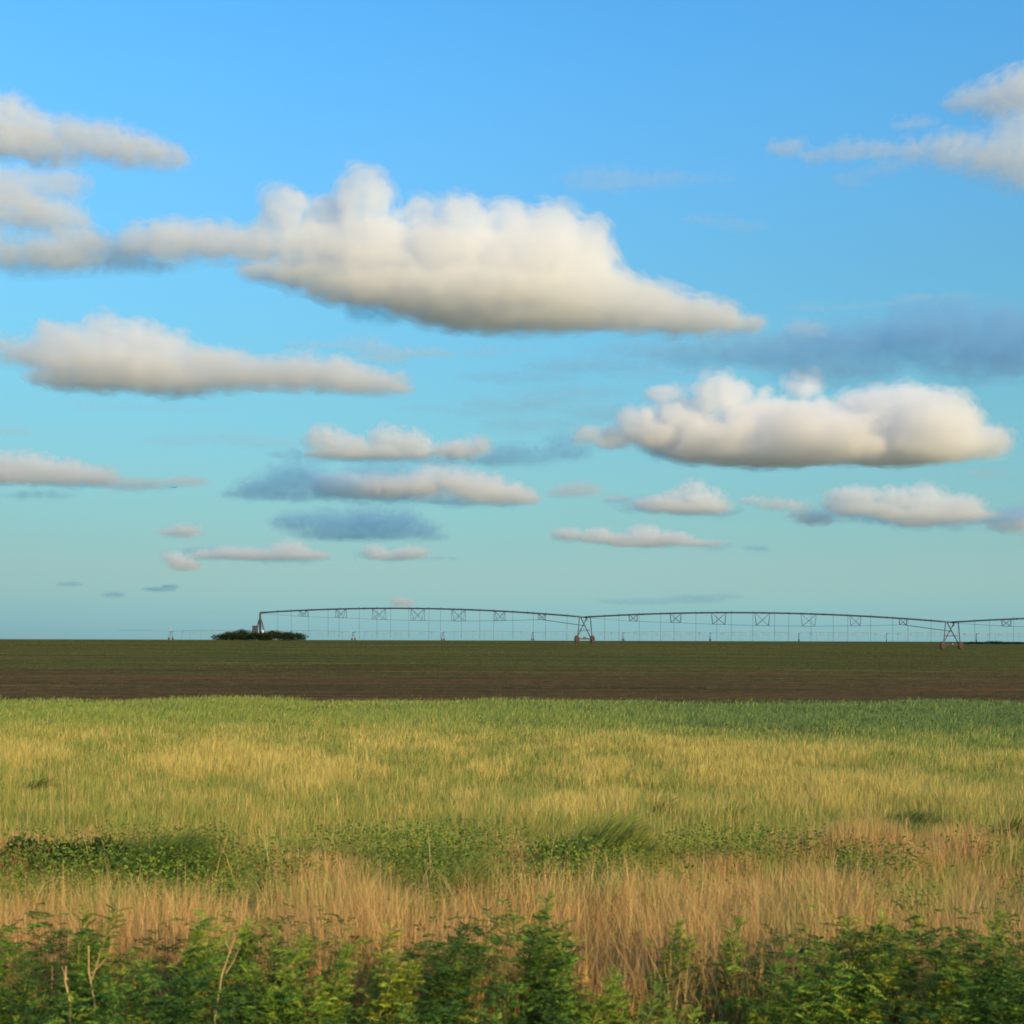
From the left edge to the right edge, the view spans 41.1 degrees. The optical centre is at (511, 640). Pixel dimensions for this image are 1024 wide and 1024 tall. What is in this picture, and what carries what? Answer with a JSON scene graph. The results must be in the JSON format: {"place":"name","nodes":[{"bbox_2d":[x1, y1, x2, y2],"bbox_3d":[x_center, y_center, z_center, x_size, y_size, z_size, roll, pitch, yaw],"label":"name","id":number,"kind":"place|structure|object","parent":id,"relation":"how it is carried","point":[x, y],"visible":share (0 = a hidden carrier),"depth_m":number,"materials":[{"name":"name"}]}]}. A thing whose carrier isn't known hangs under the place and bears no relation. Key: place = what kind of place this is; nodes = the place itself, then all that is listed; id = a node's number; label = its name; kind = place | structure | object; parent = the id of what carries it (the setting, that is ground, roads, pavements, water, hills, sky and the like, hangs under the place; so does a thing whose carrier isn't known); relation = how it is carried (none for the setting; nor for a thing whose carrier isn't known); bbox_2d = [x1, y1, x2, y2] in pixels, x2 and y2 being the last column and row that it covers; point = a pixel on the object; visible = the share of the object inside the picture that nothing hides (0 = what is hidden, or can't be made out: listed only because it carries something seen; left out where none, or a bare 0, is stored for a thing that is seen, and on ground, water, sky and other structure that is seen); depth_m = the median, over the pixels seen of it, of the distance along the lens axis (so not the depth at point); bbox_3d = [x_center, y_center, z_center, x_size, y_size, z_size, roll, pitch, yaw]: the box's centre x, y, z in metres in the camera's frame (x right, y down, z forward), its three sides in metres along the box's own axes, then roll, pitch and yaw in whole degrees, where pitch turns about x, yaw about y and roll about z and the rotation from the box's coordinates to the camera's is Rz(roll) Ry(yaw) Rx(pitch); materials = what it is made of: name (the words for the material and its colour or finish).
{"place":"outdoors","nodes":[
{"label":"outdoors","id":0,"kind":"place"},
{"bbox_2d":[0,693,1023,1023],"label":"green grass","id":1,"kind":"structure","parent":0,"point":[200,731],"depth_m":17.72,"materials":[{"name":"green plant"}]},
{"bbox_2d":[0,704,1023,1023],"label":"dry grass","id":2,"kind":"structure","parent":0,"point":[372,910],"depth_m":7.95,"materials":[{"name":"plant"}]},
{"bbox_2d":[0,639,1023,925],"bbox_3d":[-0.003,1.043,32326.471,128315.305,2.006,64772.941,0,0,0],"label":"ground","id":3,"kind":"structure","parent":0,"point":[416,683],"depth_m":75.49,"materials":[{"name":"soil"}]},
{"bbox_2d":[0,944,42,1023],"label":"leafy weed","id":4,"kind":"object","parent":3,"relation":"on","point":[2,1013],"visible":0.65,"depth_m":5.88,"materials":[{"name":"green plant"}]},
{"bbox_2d":[0,833,50,882],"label":"bush","id":5,"kind":"object","parent":3,"relation":"on","point":[29,840],"visible":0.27,"depth_m":11.24,"materials":[{"name":"green plant"}]},
{"bbox_2d":[18,775,58,791],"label":"sedge tuft","id":6,"kind":"object","parent":3,"relation":"on","point":[43,783],"visible":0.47,"depth_m":17.45,"materials":[{"name":"green plant"}]},
{"bbox_2d":[49,774,52,834],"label":"dry stalk","id":7,"kind":"object","parent":3,"relation":"on","point":[50,799],"visible":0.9,"depth_m":14.00,"materials":[{"name":"beige plant"}]},
{"bbox_2d":[28,839,85,879],"bbox_3d":[-3.742,1.835,11.284,0.577,0.427,0.476,0,0,0],"label":"bush","id":8,"kind":"object","parent":3,"relation":"on","point":[68,844],"visible":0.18,"depth_m":11.18,"materials":[{"name":"green plant"}]},
{"bbox_2d":[62,966,70,1021],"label":"dry stalk","id":9,"kind":"object","parent":3,"relation":"on","point":[65,979],"visible":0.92,"depth_m":5.52,"materials":[{"name":"beige plant"}]},
{"bbox_2d":[68,771,71,830],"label":"dry stalk","id":10,"kind":"object","parent":3,"relation":"on","point":[69,800],"visible":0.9,"depth_m":14.00,"materials":[{"name":"beige plant"}]},
{"bbox_2d":[57,903,132,1023],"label":"leafy weed","id":11,"kind":"object","parent":3,"relation":"on","point":[81,947],"visible":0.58,"depth_m":6.10,"materials":[{"name":"green plant"}]},
{"bbox_2d":[88,945,107,1019],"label":"dry stalk","id":12,"kind":"object","parent":3,"relation":"on","point":[96,968],"visible":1,"depth_m":5.57,"materials":[{"name":"beige plant"}]},
{"bbox_2d":[71,836,134,877],"bbox_3d":[-3.389,1.832,11.291,0.634,0.439,0.461,0,0,0],"label":"bush","id":13,"kind":"object","parent":3,"relation":"on","point":[96,840],"visible":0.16,"depth_m":11.28,"materials":[{"name":"green plant"}]},
{"bbox_2d":[76,818,274,889],"bbox_3d":[-2.710,1.715,10.985,1.480,0.619,1.825,0,0,0],"label":"grass clump","id":14,"kind":"object","parent":3,"relation":"on","point":[178,849],"visible":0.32,"depth_m":10.88,"materials":[{"name":"green plant"}]},
{"bbox_2d":[156,910,236,1023],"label":"leafy weed","id":15,"kind":"object","parent":3,"relation":"on","point":[187,957],"visible":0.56,"depth_m":6.01,"materials":[{"name":"green plant"}]},
{"bbox_2d":[214,935,238,1023],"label":"dry stalk","id":16,"kind":"object","parent":3,"relation":"on","point":[225,973],"visible":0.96,"depth_m":5.48,"materials":[{"name":"beige plant"}]},
{"bbox_2d":[210,631,247,640],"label":"scrub bush","id":17,"kind":"object","parent":3,"relation":"on","point":[227,635],"visible":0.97,"depth_m":215.09,"materials":[{"name":"green plant"}]},
{"bbox_2d":[216,915,265,1023],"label":"leafy weed","id":18,"kind":"object","parent":3,"relation":"on","point":[247,933],"visible":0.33,"depth_m":6.18,"materials":[{"name":"green plant"}]},
{"bbox_2d":[233,629,255,640],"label":"scrub bush","id":19,"kind":"object","parent":3,"relation":"on","point":[243,632],"visible":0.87,"depth_m":216.52,"materials":[{"name":"green plant"}]},
{"bbox_2d":[247,632,274,640],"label":"scrub bush","id":20,"kind":"object","parent":3,"relation":"on","point":[261,636],"visible":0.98,"depth_m":214.95,"materials":[{"name":"green plant"}]},
{"bbox_2d":[264,630,288,640],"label":"scrub bush","id":21,"kind":"object","parent":3,"relation":"on","point":[272,632],"visible":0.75,"depth_m":216.25,"materials":[{"name":"green plant"}]},
{"bbox_2d":[239,925,321,1023],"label":"leafy weed","id":22,"kind":"object","parent":3,"relation":"on","point":[287,975],"visible":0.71,"depth_m":5.91,"materials":[{"name":"green plant"}]},
{"bbox_2d":[275,631,308,640],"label":"scrub bush","id":23,"kind":"object","parent":3,"relation":"on","point":[294,636],"visible":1,"depth_m":215.00,"materials":[{"name":"green plant"}]},
{"bbox_2d":[298,940,360,1023],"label":"leafy weed","id":24,"kind":"object","parent":3,"relation":"on","point":[339,967],"visible":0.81,"depth_m":5.77,"materials":[{"name":"green plant"}]},
{"bbox_2d":[356,921,427,1023],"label":"leafy weed","id":25,"kind":"object","parent":3,"relation":"on","point":[400,990],"visible":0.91,"depth_m":5.83,"materials":[{"name":"green plant"}]},
{"bbox_2d":[411,925,491,1023],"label":"leafy weed","id":26,"kind":"object","parent":3,"relation":"on","point":[465,978],"visible":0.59,"depth_m":6.11,"materials":[{"name":"green plant"}]},
{"bbox_2d":[414,841,538,913],"bbox_3d":[-0.177,1.746,9.820,1.086,0.599,1.321,0,0,0],"label":"grass clump","id":27,"kind":"object","parent":3,"relation":"on","point":[474,875],"visible":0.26,"depth_m":9.74,"materials":[{"name":"green plant"}]},
{"bbox_2d":[0,816,1023,925],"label":"broadleaf plants","id":28,"kind":"object","parent":3,"relation":"on","point":[231,884],"visible":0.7,"depth_m":10.67,"materials":[{"name":"green plant"}]},
{"bbox_2d":[0,639,1023,702],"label":"field crop","id":29,"kind":"object","parent":3,"relation":"on","point":[691,665],"visible":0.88,"depth_m":104.11,"materials":[{"name":"green plant"}]},
{"bbox_2d":[0,899,1023,1023],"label":"weed undergrowth","id":30,"kind":"object","parent":3,"relation":"on","point":[114,995],"visible":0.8,"depth_m":5.80,"materials":[{"name":"green plant"}]},
{"bbox_2d":[494,888,575,1023],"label":"leafy weed","id":31,"kind":"object","parent":3,"relation":"on","point":[533,962],"visible":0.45,"depth_m":6.15,"materials":[{"name":"green plant"}]},
{"bbox_2d":[520,838,594,871],"bbox_3d":[0.387,1.862,11.610,0.664,0.393,0.481,0,0,0],"label":"bush","id":32,"kind":"object","parent":3,"relation":"on","point":[563,852],"visible":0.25,"depth_m":11.56,"materials":[{"name":"green plant"}]},
{"bbox_2d":[527,939,605,1023],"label":"leafy weed","id":33,"kind":"object","parent":3,"relation":"on","point":[558,987],"visible":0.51,"depth_m":6.01,"materials":[{"name":"green plant"}]},
{"bbox_2d":[132,628,1023,641],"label":"irrigation pivot","id":34,"kind":"object","parent":3,"relation":"on","point":[431,633],"visible":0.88,"depth_m":614.91,"materials":[{"name":"metal"}]},
{"bbox_2d":[564,966,624,1023],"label":"leafy weed","id":35,"kind":"object","parent":3,"relation":"on","point":[583,1013],"visible":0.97,"depth_m":5.70,"materials":[{"name":"green plant"}]},
{"bbox_2d":[555,800,674,872],"bbox_3d":[0.958,1.719,11.989,1.255,0.611,1.405,0,0,0],"label":"grass clump","id":36,"kind":"object","parent":3,"relation":"on","point":[621,835],"visible":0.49,"depth_m":11.90,"materials":[{"name":"green plant"}]},
{"bbox_2d":[599,969,639,1023],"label":"leafy weed","id":37,"kind":"object","parent":3,"relation":"on","point":[611,1020],"visible":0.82,"depth_m":5.89,"materials":[{"name":"green plant"}]},
{"bbox_2d":[252,607,1023,649],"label":"irrigation pivot","id":38,"kind":"object","parent":3,"relation":"on","point":[960,644],"visible":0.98,"depth_m":205.06,"materials":[{"name":"metal"}]},
{"bbox_2d":[633,902,646,956],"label":"dry stalk","id":39,"kind":"object","parent":3,"relation":"on","point":[639,925],"visible":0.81,"depth_m":7.03,"materials":[{"name":"beige plant"}]},
{"bbox_2d":[635,978,683,1023],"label":"leafy weed","id":40,"kind":"object","parent":3,"relation":"on","point":[667,1016],"visible":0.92,"depth_m":5.53,"materials":[{"name":"green plant"}]},
{"bbox_2d":[643,792,682,822],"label":"sedge tuft","id":41,"kind":"object","parent":3,"relation":"on","point":[670,803],"visible":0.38,"depth_m":14.98,"materials":[{"name":"green plant"}]},
{"bbox_2d":[649,917,698,1022],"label":"leafy weed","id":42,"kind":"object","parent":3,"relation":"on","point":[673,944],"visible":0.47,"depth_m":6.39,"materials":[{"name":"green plant"}]},
{"bbox_2d":[698,915,747,1023],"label":"leafy weed","id":43,"kind":"object","parent":3,"relation":"on","point":[736,943],"visible":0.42,"depth_m":6.36,"materials":[{"name":"green plant"}]},
{"bbox_2d":[716,799,759,823],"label":"sedge tuft","id":44,"kind":"object","parent":3,"relation":"on","point":[737,810],"visible":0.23,"depth_m":14.57,"materials":[{"name":"green plant"}]},
{"bbox_2d":[739,960,819,1023],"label":"leafy weed","id":45,"kind":"object","parent":3,"relation":"on","point":[754,1015],"visible":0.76,"depth_m":5.88,"materials":[{"name":"green plant"}]},
{"bbox_2d":[739,904,843,973],"bbox_3d":[1.467,1.697,7.266,0.740,0.669,0.808,0,0,0],"label":"grass clump","id":46,"kind":"object","parent":3,"relation":"on","point":[778,924],"visible":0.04,"depth_m":7.19,"materials":[{"name":"plant"}]},
{"bbox_2d":[796,929,853,1023],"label":"leafy weed","id":47,"kind":"object","parent":3,"relation":"on","point":[836,958],"visible":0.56,"depth_m":6.09,"materials":[{"name":"green plant"}]},
{"bbox_2d":[832,851,835,921],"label":"dry stalk","id":48,"kind":"object","parent":3,"relation":"on","point":[833,876],"visible":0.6,"depth_m":8.41,"materials":[{"name":"beige plant"}]},
{"bbox_2d":[830,910,910,1023],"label":"leafy weed","id":49,"kind":"object","parent":3,"relation":"on","point":[860,958],"visible":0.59,"depth_m":6.06,"materials":[{"name":"green plant"}]},
{"bbox_2d":[872,914,929,1023],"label":"leafy weed","id":50,"kind":"object","parent":3,"relation":"on","point":[917,921],"visible":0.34,"depth_m":6.30,"materials":[{"name":"green plant"}]},
{"bbox_2d":[904,817,907,860],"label":"dry stalk","id":51,"kind":"object","parent":3,"relation":"on","point":[907,835],"visible":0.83,"depth_m":11.61,"materials":[{"name":"beige plant"}]},
{"bbox_2d":[871,807,943,833],"bbox_3d":[4.186,1.894,14.286,0.907,0.323,0.956,0,0,0],"label":"sedge tuft","id":52,"kind":"object","parent":3,"relation":"on","point":[913,816],"visible":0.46,"depth_m":14.23,"materials":[{"name":"green plant"}]},
{"bbox_2d":[896,941,966,1023],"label":"leafy weed","id":53,"kind":"object","parent":3,"relation":"on","point":[946,993],"visible":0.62,"depth_m":5.93,"materials":[{"name":"green plant"}]},
{"bbox_2d":[963,641,984,643],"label":"bush","id":54,"kind":"object","parent":3,"relation":"on","point":[971,642],"visible":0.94,"depth_m":418.90,"materials":[{"name":"green plant"}]},
{"bbox_2d":[950,909,1023,1023],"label":"leafy weed","id":55,"kind":"object","parent":3,"relation":"on","point":[998,919],"visible":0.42,"depth_m":6.01,"materials":[{"name":"green plant"}]},
{"bbox_2d":[978,641,1007,643],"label":"bush","id":56,"kind":"object","parent":3,"relation":"on","point":[993,642],"visible":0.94,"depth_m":419.64,"materials":[{"name":"green plant"}]},
{"bbox_2d":[981,941,1023,1023],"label":"leafy weed","id":57,"kind":"object","parent":3,"relation":"on","point":[1015,1010],"visible":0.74,"depth_m":5.80,"materials":[{"name":"green plant"}]},
{"bbox_2d":[996,810,1023,845],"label":"sedge tuft","id":58,"kind":"object","parent":3,"relation":"on","point":[1012,828],"visible":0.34,"depth_m":13.37,"materials":[{"name":"green plant"}]},
{"bbox_2d":[1008,808,1012,869],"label":"dry stalk","id":59,"kind":"object","parent":3,"relation":"on","point":[1010,838],"visible":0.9,"depth_m":11.60,"materials":[{"name":"beige plant"}]},
{"bbox_2d":[999,641,1023,643],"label":"bush","id":60,"kind":"object","parent":3,"relation":"on","point":[1019,642],"visible":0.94,"depth_m":419.65,"materials":[{"name":"green plant"}]},
{"bbox_2d":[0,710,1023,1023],"bbox_3d":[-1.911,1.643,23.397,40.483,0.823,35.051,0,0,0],"label":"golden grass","id":61,"kind":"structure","parent":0,"point":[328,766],"depth_m":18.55,"materials":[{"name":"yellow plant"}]},
{"bbox_2d":[0,696,1023,754],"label":"dark grass","id":62,"kind":"structure","parent":0,"point":[965,708],"depth_m":36.19,"materials":[{"name":"green plant"}]},
{"bbox_2d":[0,0,1023,641],"label":"sky","id":63,"kind":"structure","parent":0,"point":[565,307],"materials":[{"name":"blue"}]}
]}

